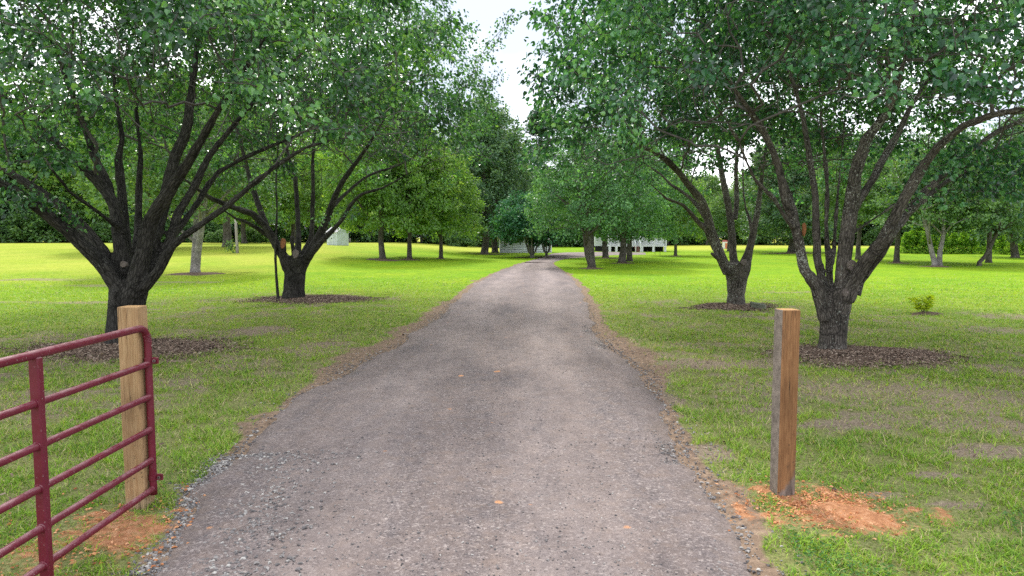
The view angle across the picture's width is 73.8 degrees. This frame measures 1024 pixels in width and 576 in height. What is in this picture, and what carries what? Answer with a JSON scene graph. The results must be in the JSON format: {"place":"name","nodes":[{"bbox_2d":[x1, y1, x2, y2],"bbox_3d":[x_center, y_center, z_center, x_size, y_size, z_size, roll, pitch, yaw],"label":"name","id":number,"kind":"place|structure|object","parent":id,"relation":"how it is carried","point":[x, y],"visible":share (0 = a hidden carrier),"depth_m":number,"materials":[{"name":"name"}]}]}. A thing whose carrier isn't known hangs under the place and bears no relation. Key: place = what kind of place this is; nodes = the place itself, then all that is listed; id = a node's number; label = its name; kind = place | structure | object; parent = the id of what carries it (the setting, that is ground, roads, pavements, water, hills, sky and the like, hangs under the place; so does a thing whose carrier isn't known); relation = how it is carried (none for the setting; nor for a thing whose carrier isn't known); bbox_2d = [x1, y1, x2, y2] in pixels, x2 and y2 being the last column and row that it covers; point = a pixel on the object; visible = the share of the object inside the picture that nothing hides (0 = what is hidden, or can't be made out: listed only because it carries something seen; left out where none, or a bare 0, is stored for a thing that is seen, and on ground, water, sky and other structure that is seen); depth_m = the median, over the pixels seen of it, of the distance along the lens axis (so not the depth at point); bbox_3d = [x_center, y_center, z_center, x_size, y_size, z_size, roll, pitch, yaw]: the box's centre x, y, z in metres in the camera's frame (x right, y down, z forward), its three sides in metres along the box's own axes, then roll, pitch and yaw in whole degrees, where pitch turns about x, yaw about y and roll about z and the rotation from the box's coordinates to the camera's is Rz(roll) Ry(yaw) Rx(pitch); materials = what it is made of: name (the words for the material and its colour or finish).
{"place":"outdoors","nodes":[
{"label":"outdoors","id":0,"kind":"place"},
{"bbox_2d":[157,263,751,575],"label":"driveway","id":1,"kind":"structure","parent":0,"point":[547,290],"depth_m":5.93,"materials":[{"name":"grey gravel"}]},
{"bbox_2d":[0,238,1023,575],"bbox_3d":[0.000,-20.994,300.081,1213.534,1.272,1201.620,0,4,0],"label":"ground","id":2,"kind":"structure","parent":0,"point":[42,262],"depth_m":10.56,"materials":[{"name":"green plant"}]},
{"bbox_2d":[0,105,31,223],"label":"woodland tree","id":3,"kind":"object","parent":2,"relation":"on","point":[1,195],"visible":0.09,"depth_m":103.52,"materials":[{"name":"green plant"}]},
{"bbox_2d":[0,211,66,242],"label":"woodland bush","id":4,"kind":"object","parent":2,"relation":"on","point":[37,228],"visible":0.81,"depth_m":100.50,"materials":[{"name":"green plant"}]},
{"bbox_2d":[0,111,75,235],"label":"woodland tree","id":5,"kind":"object","parent":2,"relation":"on","point":[16,183],"visible":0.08,"depth_m":103.52,"materials":[{"name":"green plant"}]},
{"bbox_2d":[14,131,109,242],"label":"woodland tree","id":6,"kind":"object","parent":2,"relation":"on","point":[52,187],"visible":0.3,"depth_m":105.31,"materials":[{"name":"green plant"}]},
{"bbox_2d":[51,104,91,202],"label":"woodland tree","id":7,"kind":"object","parent":2,"relation":"on","point":[73,133],"visible":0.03,"depth_m":121.51,"materials":[{"name":"green plant"}]},
{"bbox_2d":[91,222,111,242],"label":"woodland bush","id":8,"kind":"object","parent":2,"relation":"on","point":[102,231],"visible":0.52,"depth_m":104.43,"materials":[{"name":"green plant"}]},
{"bbox_2d":[0,478,213,575],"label":"clay clods","id":9,"kind":"object","parent":2,"relation":"on","point":[112,541],"visible":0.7,"depth_m":4.59,"materials":[{"name":"orange soil"}]},
{"bbox_2d":[105,212,145,242],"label":"woodland bush","id":10,"kind":"object","parent":2,"relation":"on","point":[131,221],"visible":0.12,"depth_m":104.68,"materials":[{"name":"green plant"}]},
{"bbox_2d":[0,336,257,365],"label":"mulch bed","id":11,"kind":"object","parent":2,"relation":"on","point":[171,347],"visible":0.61,"depth_m":12.19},
{"bbox_2d":[0,0,488,343],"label":"pear tree","id":12,"kind":"object","parent":11,"relation":"on","point":[129,270],"visible":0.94,"depth_m":11.91,"materials":[{"name":"green plant"}]},
{"bbox_2d":[117,305,154,509],"bbox_3d":[-2.849,1.057,5.189,0.153,1.845,0.152,0,4,-1],"label":"gate post","id":13,"kind":"object","parent":2,"relation":"on","point":[132,385],"visible":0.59,"depth_m":5.11,"materials":[{"name":"brown wood"}]},
{"bbox_2d":[0,325,163,575],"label":"farm gate","id":14,"kind":"structure","parent":13,"relation":"attached to","point":[40,490],"depth_m":4.10,"materials":[{"name":"red metal"}]},
{"bbox_2d":[82,111,193,224],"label":"woodland tree","id":15,"kind":"object","parent":2,"relation":"on","point":[130,208],"visible":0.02,"depth_m":109.16,"materials":[{"name":"green plant"}]},
{"bbox_2d":[71,105,219,209],"bbox_3d":[-32.964,-10.193,62.653,12.981,13.721,12.838,-2,5,-25],"label":"shade tree","id":16,"kind":"object","parent":2,"relation":"on","point":[80,184],"visible":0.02,"depth_m":59.15,"materials":[{"name":"green plant"}]},
{"bbox_2d":[161,219,184,242],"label":"woodland bush","id":17,"kind":"object","parent":2,"relation":"on","point":[166,228],"visible":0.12,"depth_m":108.51,"materials":[{"name":"green plant"}]},
{"bbox_2d":[81,66,285,271],"bbox_3d":[-17.349,-6.111,36.686,9.745,10.926,10.508,-2,5,-23],"label":"shade tree","id":18,"kind":"object","parent":2,"relation":"on","point":[201,212],"visible":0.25,"depth_m":35.56,"materials":[{"name":"green plant"}]},
{"bbox_2d":[167,272,225,275],"bbox_3d":[-16.899,-0.773,36.442,3.132,0.126,2.714,0,4,0],"label":"mulch bed","id":19,"kind":"object","parent":2,"relation":"on","point":[198,273],"visible":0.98,"depth_m":35.93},
{"bbox_2d":[183,221,222,242],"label":"woodland bush","id":20,"kind":"object","parent":2,"relation":"on","point":[211,226],"visible":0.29,"depth_m":112.13,"materials":[{"name":"green plant"}]},
{"bbox_2d":[204,232,219,242],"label":"wild shrub","id":21,"kind":"object","parent":2,"relation":"on","point":[209,237],"visible":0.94,"depth_m":103.12,"materials":[{"name":"green plant"}]},
{"bbox_2d":[127,96,302,246],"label":"shade tree","id":22,"kind":"object","parent":2,"relation":"on","point":[227,233],"visible":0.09,"depth_m":69.14,"materials":[{"name":"green plant"}]},
{"bbox_2d":[212,229,232,242],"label":"wild shrub","id":23,"kind":"object","parent":2,"relation":"on","point":[218,235],"visible":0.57,"depth_m":102.93,"materials":[{"name":"green plant"}]},
{"bbox_2d":[234,219,238,252],"bbox_3d":[-22.957,-4.337,56.890,0.315,3.482,0.250,0,4,0],"label":"wooden pole","id":24,"kind":"object","parent":2,"relation":"on","point":[236,238],"visible":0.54,"depth_m":56.82,"materials":[{"name":"grey wood"}]},
{"bbox_2d":[179,141,301,242],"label":"oak tree","id":25,"kind":"object","parent":2,"relation":"on","point":[290,214],"visible":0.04,"depth_m":91.43,"materials":[{"name":"green plant"}]},
{"bbox_2d":[238,226,256,242],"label":"wild shrub","id":26,"kind":"object","parent":2,"relation":"on","point":[249,232],"visible":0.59,"depth_m":102.82,"materials":[{"name":"green plant"}]},
{"bbox_2d":[120,449,376,575],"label":"gravel","id":27,"kind":"structure","parent":2,"relation":"on","point":[194,504],"depth_m":4.96,"materials":[{"name":"grey gravel"}]},
{"bbox_2d":[251,231,269,242],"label":"wild shrub","id":28,"kind":"object","parent":2,"relation":"on","point":[260,237],"visible":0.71,"depth_m":102.83,"materials":[{"name":"green plant"}]},
{"bbox_2d":[278,227,307,241],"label":"woodland bush","id":29,"kind":"object","parent":2,"relation":"on","point":[284,235],"visible":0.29,"depth_m":123.31,"materials":[{"name":"green plant"}]},
{"bbox_2d":[245,132,344,242],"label":"oak tree","id":30,"kind":"object","parent":2,"relation":"on","point":[305,206],"visible":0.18,"depth_m":96.70,"materials":[{"name":"green plant"}]},
{"bbox_2d":[225,294,389,304],"bbox_3d":[-6.487,0.328,22.360,5.003,0.147,3.648,0,4,0],"label":"mulch bed","id":31,"kind":"object","parent":2,"relation":"on","point":[317,298],"visible":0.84,"depth_m":21.85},
{"bbox_2d":[8,0,523,298],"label":"pear tree","id":32,"kind":"object","parent":31,"relation":"on","point":[295,264],"visible":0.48,"depth_m":21.64,"materials":[{"name":"green plant"}]},
{"bbox_2d":[248,79,295,298],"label":"slender sapling","id":33,"kind":"object","parent":31,"relation":"on","point":[275,248],"visible":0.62,"depth_m":21.80,"materials":[{"name":"green plant"}]},
{"bbox_2d":[282,156,349,234],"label":"woodland tree","id":34,"kind":"object","parent":2,"relation":"on","point":[289,228],"visible":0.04,"depth_m":118.08,"materials":[{"name":"green plant"}]},
{"bbox_2d":[284,133,363,238],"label":"woodland tree","id":35,"kind":"object","parent":2,"relation":"on","point":[304,231],"visible":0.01,"depth_m":118.26,"materials":[{"name":"green plant"}]},
{"bbox_2d":[325,227,349,244],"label":"metal shed","id":36,"kind":"structure","parent":2,"relation":"on","point":[339,237],"depth_m":76.93,"materials":[{"name":"metal"}]},
{"bbox_2d":[349,218,392,242],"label":"woodland bush","id":37,"kind":"object","parent":2,"relation":"on","point":[358,237],"visible":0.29,"depth_m":122.82,"materials":[{"name":"green plant"}]},
{"bbox_2d":[338,136,410,242],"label":"woodland tree","id":38,"kind":"object","parent":2,"relation":"on","point":[385,232],"visible":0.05,"depth_m":119.63,"materials":[{"name":"green plant"}]},
{"bbox_2d":[315,73,443,258],"bbox_3d":[-10.546,-9.591,54.595,10.728,14.890,11.130,2,5,21],"label":"oak tree","id":39,"kind":"object","parent":2,"relation":"on","point":[393,196],"visible":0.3,"depth_m":52.33,"materials":[{"name":"green plant"}]},
{"bbox_2d":[351,126,463,258],"bbox_3d":[-8.772,-8.540,56.897,9.413,12.595,9.854,-1,4,-11],"label":"oak tree","id":40,"kind":"object","parent":2,"relation":"on","point":[443,203],"visible":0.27,"depth_m":55.04,"materials":[{"name":"green plant"}]},
{"bbox_2d":[386,223,451,242],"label":"woodland tree","id":41,"kind":"object","parent":2,"relation":"on","point":[418,236],"depth_m":127.95,"materials":[{"name":"green plant"}]},
{"bbox_2d":[422,232,442,243],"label":"woodland bush","id":42,"kind":"object","parent":2,"relation":"on","point":[426,240],"visible":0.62,"depth_m":128.19,"materials":[{"name":"green plant"}]},
{"bbox_2d":[392,139,489,257],"bbox_3d":[-6.579,-8.034,61.298,8.622,11.020,8.236,-3,5,-30],"label":"oak tree","id":43,"kind":"object","parent":2,"relation":"on","point":[467,194],"visible":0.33,"depth_m":60.38,"materials":[{"name":"green plant"}]},
{"bbox_2d":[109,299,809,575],"bbox_3d":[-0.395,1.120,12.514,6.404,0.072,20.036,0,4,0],"label":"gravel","id":44,"kind":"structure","parent":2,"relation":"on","point":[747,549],"depth_m":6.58,"materials":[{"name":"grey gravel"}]},
{"bbox_2d":[444,230,476,246],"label":"woodland bush","id":45,"kind":"object","parent":2,"relation":"on","point":[456,242],"visible":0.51,"depth_m":120.58,"materials":[{"name":"green plant"}]},
{"bbox_2d":[430,87,535,253],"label":"shade tree","id":46,"kind":"object","parent":2,"relation":"on","point":[498,147],"visible":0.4,"depth_m":76.66,"materials":[{"name":"green plant"}]},
{"bbox_2d":[456,124,533,252],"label":"shade tree","id":47,"kind":"object","parent":2,"relation":"on","point":[494,247],"visible":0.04,"depth_m":86.43,"materials":[{"name":"green plant"}]},
{"bbox_2d":[0,299,1011,503],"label":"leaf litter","id":48,"kind":"object","parent":2,"relation":"on","point":[695,480],"visible":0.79,"depth_m":9.78,"materials":[{"name":"brown plant"}]},
{"bbox_2d":[0,338,1023,390],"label":"grass","id":49,"kind":"structure","parent":2,"relation":"on","point":[998,356],"depth_m":10.43,"materials":[{"name":"green plant"}]},
{"bbox_2d":[0,310,1023,343],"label":"grass","id":50,"kind":"structure","parent":2,"relation":"on","point":[385,326],"depth_m":15.41,"materials":[{"name":"green plant"}]},
{"bbox_2d":[0,289,1023,313],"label":"grass","id":51,"kind":"structure","parent":2,"relation":"on","point":[1009,294],"depth_m":21.68,"materials":[{"name":"green plant"}]},
{"bbox_2d":[0,271,1023,290],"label":"grass","id":52,"kind":"structure","parent":2,"relation":"on","point":[461,288],"depth_m":29.18,"materials":[{"name":"green plant"}]},
{"bbox_2d":[3,557,1023,575],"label":"grass","id":53,"kind":"structure","parent":2,"relation":"on","point":[788,574],"depth_m":4.12,"materials":[{"name":"green plant"}]},
{"bbox_2d":[498,235,551,252],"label":"white cottage","id":54,"kind":"structure","parent":2,"relation":"on","point":[515,248],"depth_m":87.71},
{"bbox_2d":[485,190,574,257],"bbox_3d":[1.925,-6.264,66.546,8.849,7.008,8.579,2,5,26],"label":"crape myrtle","id":55,"kind":"object","parent":2,"relation":"on","point":[512,217],"visible":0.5,"depth_m":64.96,"materials":[{"name":"green plant"}]},
{"bbox_2d":[514,144,554,193],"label":"woodland tree","id":56,"kind":"object","parent":2,"relation":"on","point":[539,167],"visible":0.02,"depth_m":138.25,"materials":[{"name":"green plant"}]},
{"bbox_2d":[523,105,562,175],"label":"pine tree","id":57,"kind":"object","parent":2,"relation":"on","point":[542,130],"visible":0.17,"depth_m":150.47,"materials":[{"name":"green plant"}]},
{"bbox_2d":[521,224,574,255],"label":"crape myrtle","id":58,"kind":"object","parent":2,"relation":"on","point":[545,243],"visible":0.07,"depth_m":73.35,"materials":[{"name":"green plant"}]},
{"bbox_2d":[565,233,594,246],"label":"woodland bush","id":59,"kind":"object","parent":2,"relation":"on","point":[572,242],"visible":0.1,"depth_m":136.06,"materials":[{"name":"green plant"}]},
{"bbox_2d":[527,252,645,262],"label":"driveway bend","id":60,"kind":"object","parent":2,"relation":"on","point":[553,257],"visible":0.81,"depth_m":73.38,"materials":[{"name":"grey gravel"}]},
{"bbox_2d":[521,128,674,267],"bbox_3d":[5.386,-5.872,44.967,9.960,9.376,9.841,3,5,38],"label":"shade tree","id":61,"kind":"object","parent":2,"relation":"on","point":[610,208],"visible":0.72,"depth_m":43.46,"materials":[{"name":"green plant"}]},
{"bbox_2d":[549,155,652,256],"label":"shade tree","id":62,"kind":"object","parent":2,"relation":"on","point":[604,250],"depth_m":66.50,"materials":[{"name":"green plant"}]},
{"bbox_2d":[555,134,697,261],"bbox_3d":[8.806,-7.188,53.728,10.400,10.688,10.409,-2,5,-25],"label":"shade tree","id":63,"kind":"object","parent":2,"relation":"on","point":[622,239],"visible":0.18,"depth_m":52.32,"materials":[{"name":"green plant"}]},
{"bbox_2d":[594,233,666,251],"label":"white house","id":64,"kind":"structure","parent":2,"relation":"on","point":[652,246],"depth_m":93.65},
{"bbox_2d":[592,150,682,260],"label":"shade tree","id":65,"kind":"object","parent":2,"relation":"on","point":[629,253],"visible":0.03,"depth_m":55.92,"materials":[{"name":"green plant"}]},
{"bbox_2d":[646,169,713,255],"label":"shade tree","id":66,"kind":"object","parent":2,"relation":"on","point":[685,222],"visible":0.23,"depth_m":71.83,"materials":[{"name":"green plant"}]},
{"bbox_2d":[665,121,701,182],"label":"pine tree","id":67,"kind":"object","parent":2,"relation":"on","point":[690,161],"visible":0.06,"depth_m":145.78,"materials":[{"name":"green plant"}]},
{"bbox_2d":[679,229,723,244],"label":"woodland bush","id":68,"kind":"object","parent":2,"relation":"on","point":[694,242],"visible":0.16,"depth_m":136.46,"materials":[{"name":"green plant"}]},
{"bbox_2d":[688,171,727,244],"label":"woodland tree","id":69,"kind":"object","parent":2,"relation":"on","point":[712,180],"visible":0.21,"depth_m":131.06,"materials":[{"name":"green plant"}]},
{"bbox_2d":[700,188,752,250],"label":"shade tree","id":70,"kind":"object","parent":2,"relation":"on","point":[718,213],"visible":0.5,"depth_m":88.88,"materials":[{"name":"green plant"}]},
{"bbox_2d":[678,302,785,311],"bbox_3d":[6.534,0.499,20.008,2.460,0.166,3.274,3,5,35],"label":"mulch bed","id":71,"kind":"object","parent":2,"relation":"on","point":[723,306],"visible":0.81,"depth_m":19.58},
{"bbox_2d":[552,0,1011,304],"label":"pear tree","id":72,"kind":"object","parent":71,"relation":"on","point":[735,271],"visible":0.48,"depth_m":19.16,"materials":[{"name":"green plant"}]},
{"bbox_2d":[717,167,763,237],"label":"woodland tree","id":73,"kind":"object","parent":2,"relation":"on","point":[732,186],"visible":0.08,"depth_m":133.03,"materials":[{"name":"green plant"}]},
{"bbox_2d":[740,231,781,244],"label":"woodland bush","id":74,"kind":"object","parent":2,"relation":"on","point":[767,241],"visible":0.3,"depth_m":131.13,"materials":[{"name":"green plant"}]},
{"bbox_2d":[512,0,1023,350],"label":"pear tree","id":75,"kind":"object","parent":2,"relation":"on","point":[835,299],"visible":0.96,"depth_m":11.60,"materials":[{"name":"green plant"}]},
{"bbox_2d":[770,308,800,496],"bbox_3d":[2.136,1.050,5.360,0.144,1.775,0.144,0,4,-6],"label":"gate post","id":76,"kind":"object","parent":2,"relation":"on","point":[784,396],"visible":0.79,"depth_m":5.29,"materials":[{"name":"brown wood"}]},
{"bbox_2d":[735,127,844,252],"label":"oak tree","id":77,"kind":"object","parent":2,"relation":"on","point":[775,217],"visible":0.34,"depth_m":77.30,"materials":[{"name":"green plant"}]},
{"bbox_2d":[775,229,812,244],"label":"woodland bush","id":78,"kind":"object","parent":2,"relation":"on","point":[784,242],"visible":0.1,"depth_m":128.82,"materials":[{"name":"green plant"}]},
{"bbox_2d":[711,475,932,539],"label":"clay clods","id":79,"kind":"object","parent":2,"relation":"on","point":[809,495],"visible":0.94,"depth_m":5.17,"materials":[{"name":"orange soil"}]},
{"bbox_2d":[794,172,862,244],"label":"woodland tree","id":80,"kind":"object","parent":2,"relation":"on","point":[821,213],"depth_m":124.50,"materials":[{"name":"green plant"}]},
{"bbox_2d":[808,129,892,259],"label":"shade tree","id":81,"kind":"object","parent":2,"relation":"on","point":[832,207],"visible":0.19,"depth_m":60.23,"materials":[{"name":"green plant"}]},
{"bbox_2d":[838,222,876,244],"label":"woodland bush","id":82,"kind":"object","parent":2,"relation":"on","point":[867,227],"visible":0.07,"depth_m":127.16,"materials":[{"name":"green plant"}]},
{"bbox_2d":[754,342,989,371],"bbox_3d":[6.102,1.121,11.810,3.693,0.147,2.788,-2,5,-21],"label":"mulch bed","id":83,"kind":"object","parent":2,"relation":"on","point":[853,354],"visible":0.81,"depth_m":11.41,"materials":[{"name":"brown wood"}]},
{"bbox_2d":[840,143,913,238],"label":"woodland tree","id":84,"kind":"object","parent":2,"relation":"on","point":[903,230],"visible":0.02,"depth_m":125.33,"materials":[{"name":"green plant"}]},
{"bbox_2d":[861,226,894,245],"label":"woodland bush","id":85,"kind":"object","parent":2,"relation":"on","point":[870,237],"visible":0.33,"depth_m":122.49,"materials":[{"name":"green plant"}]},
{"bbox_2d":[778,505,1023,575],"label":"weeds","id":86,"kind":"object","parent":2,"relation":"on","point":[860,563],"visible":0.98,"depth_m":4.31,"materials":[{"name":"green plant"}]},
{"bbox_2d":[843,152,960,261],"bbox_3d":[30.654,-6.584,53.427,8.080,9.499,8.170,-2,5,-29],"label":"shade tree","id":87,"kind":"object","parent":2,"relation":"on","point":[862,212],"visible":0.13,"depth_m":53.26,"materials":[{"name":"green plant"}]},
{"bbox_2d":[900,232,915,253],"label":"hedge shrub","id":88,"kind":"object","parent":2,"relation":"on","point":[907,238],"visible":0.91,"depth_m":75.02,"materials":[{"name":"green plant"}]},
{"bbox_2d":[903,222,928,253],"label":"hedge shrub","id":89,"kind":"object","parent":2,"relation":"on","point":[916,236],"visible":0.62,"depth_m":74.88,"materials":[{"name":"green plant"}]},
{"bbox_2d":[915,231,936,253],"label":"hedge shrub","id":90,"kind":"object","parent":2,"relation":"on","point":[924,244],"visible":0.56,"depth_m":73.83,"materials":[{"name":"green plant"}]},
{"bbox_2d":[910,311,942,315],"bbox_3d":[10.986,0.673,18.068,1.075,0.110,0.507,0,4,0],"label":"mulch bed","id":91,"kind":"object","parent":2,"relation":"on","point":[926,312],"visible":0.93,"depth_m":18.00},
{"bbox_2d":[908,293,935,311],"bbox_3d":[10.925,0.438,18.182,0.694,0.584,0.670,-2,5,-30],"label":"young shrub","id":92,"kind":"object","parent":91,"relation":"on","point":[927,304],"visible":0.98,"depth_m":18.16,"materials":[{"name":"green plant"}]},
{"bbox_2d":[865,126,1023,265],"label":"shade tree","id":93,"kind":"object","parent":2,"relation":"on","point":[923,214],"visible":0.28,"depth_m":46.24,"materials":[{"name":"green plant"}]},
{"bbox_2d":[936,233,955,253],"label":"hedge shrub","id":94,"kind":"object","parent":2,"relation":"on","point":[947,243],"visible":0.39,"depth_m":73.58,"materials":[{"name":"green plant"}]},
{"bbox_2d":[945,232,963,253],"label":"hedge shrub","id":95,"kind":"object","parent":2,"relation":"on","point":[955,241],"visible":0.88,"depth_m":73.67,"materials":[{"name":"green plant"}]},
{"bbox_2d":[954,232,974,253],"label":"hedge shrub","id":96,"kind":"object","parent":2,"relation":"on","point":[964,238],"visible":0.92,"depth_m":73.68,"materials":[{"name":"green plant"}]},
{"bbox_2d":[961,229,983,253],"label":"hedge shrub","id":97,"kind":"object","parent":2,"relation":"on","point":[974,243],"visible":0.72,"depth_m":73.63,"materials":[{"name":"green plant"}]},
{"bbox_2d":[930,167,1023,265],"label":"shade tree","id":98,"kind":"object","parent":2,"relation":"on","point":[988,225],"visible":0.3,"depth_m":47.45,"materials":[{"name":"green plant"}]},
{"bbox_2d":[931,152,1023,262],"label":"shade tree","id":99,"kind":"object","parent":2,"relation":"on","point":[988,259],"visible":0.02,"depth_m":53.74,"materials":[{"name":"green plant"}]},
{"bbox_2d":[969,114,1023,257],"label":"oak tree","id":100,"kind":"object","parent":2,"relation":"on","point":[1013,241],"visible":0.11,"depth_m":63.92,"materials":[{"name":"green plant"}]},
{"bbox_2d":[992,235,1007,253],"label":"hedge shrub","id":101,"kind":"object","parent":2,"relation":"on","point":[1001,244],"visible":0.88,"depth_m":72.52,"materials":[{"name":"green plant"}]},
{"bbox_2d":[0,384,1023,466],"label":"grass","id":102,"kind":"structure","parent":0,"point":[224,436],"depth_m":7.19,"materials":[{"name":"green plant"}]},
{"bbox_2d":[0,0,1023,237],"label":"sky","id":103,"kind":"structure","parent":0,"point":[486,12],"materials":[{"name":"white"}]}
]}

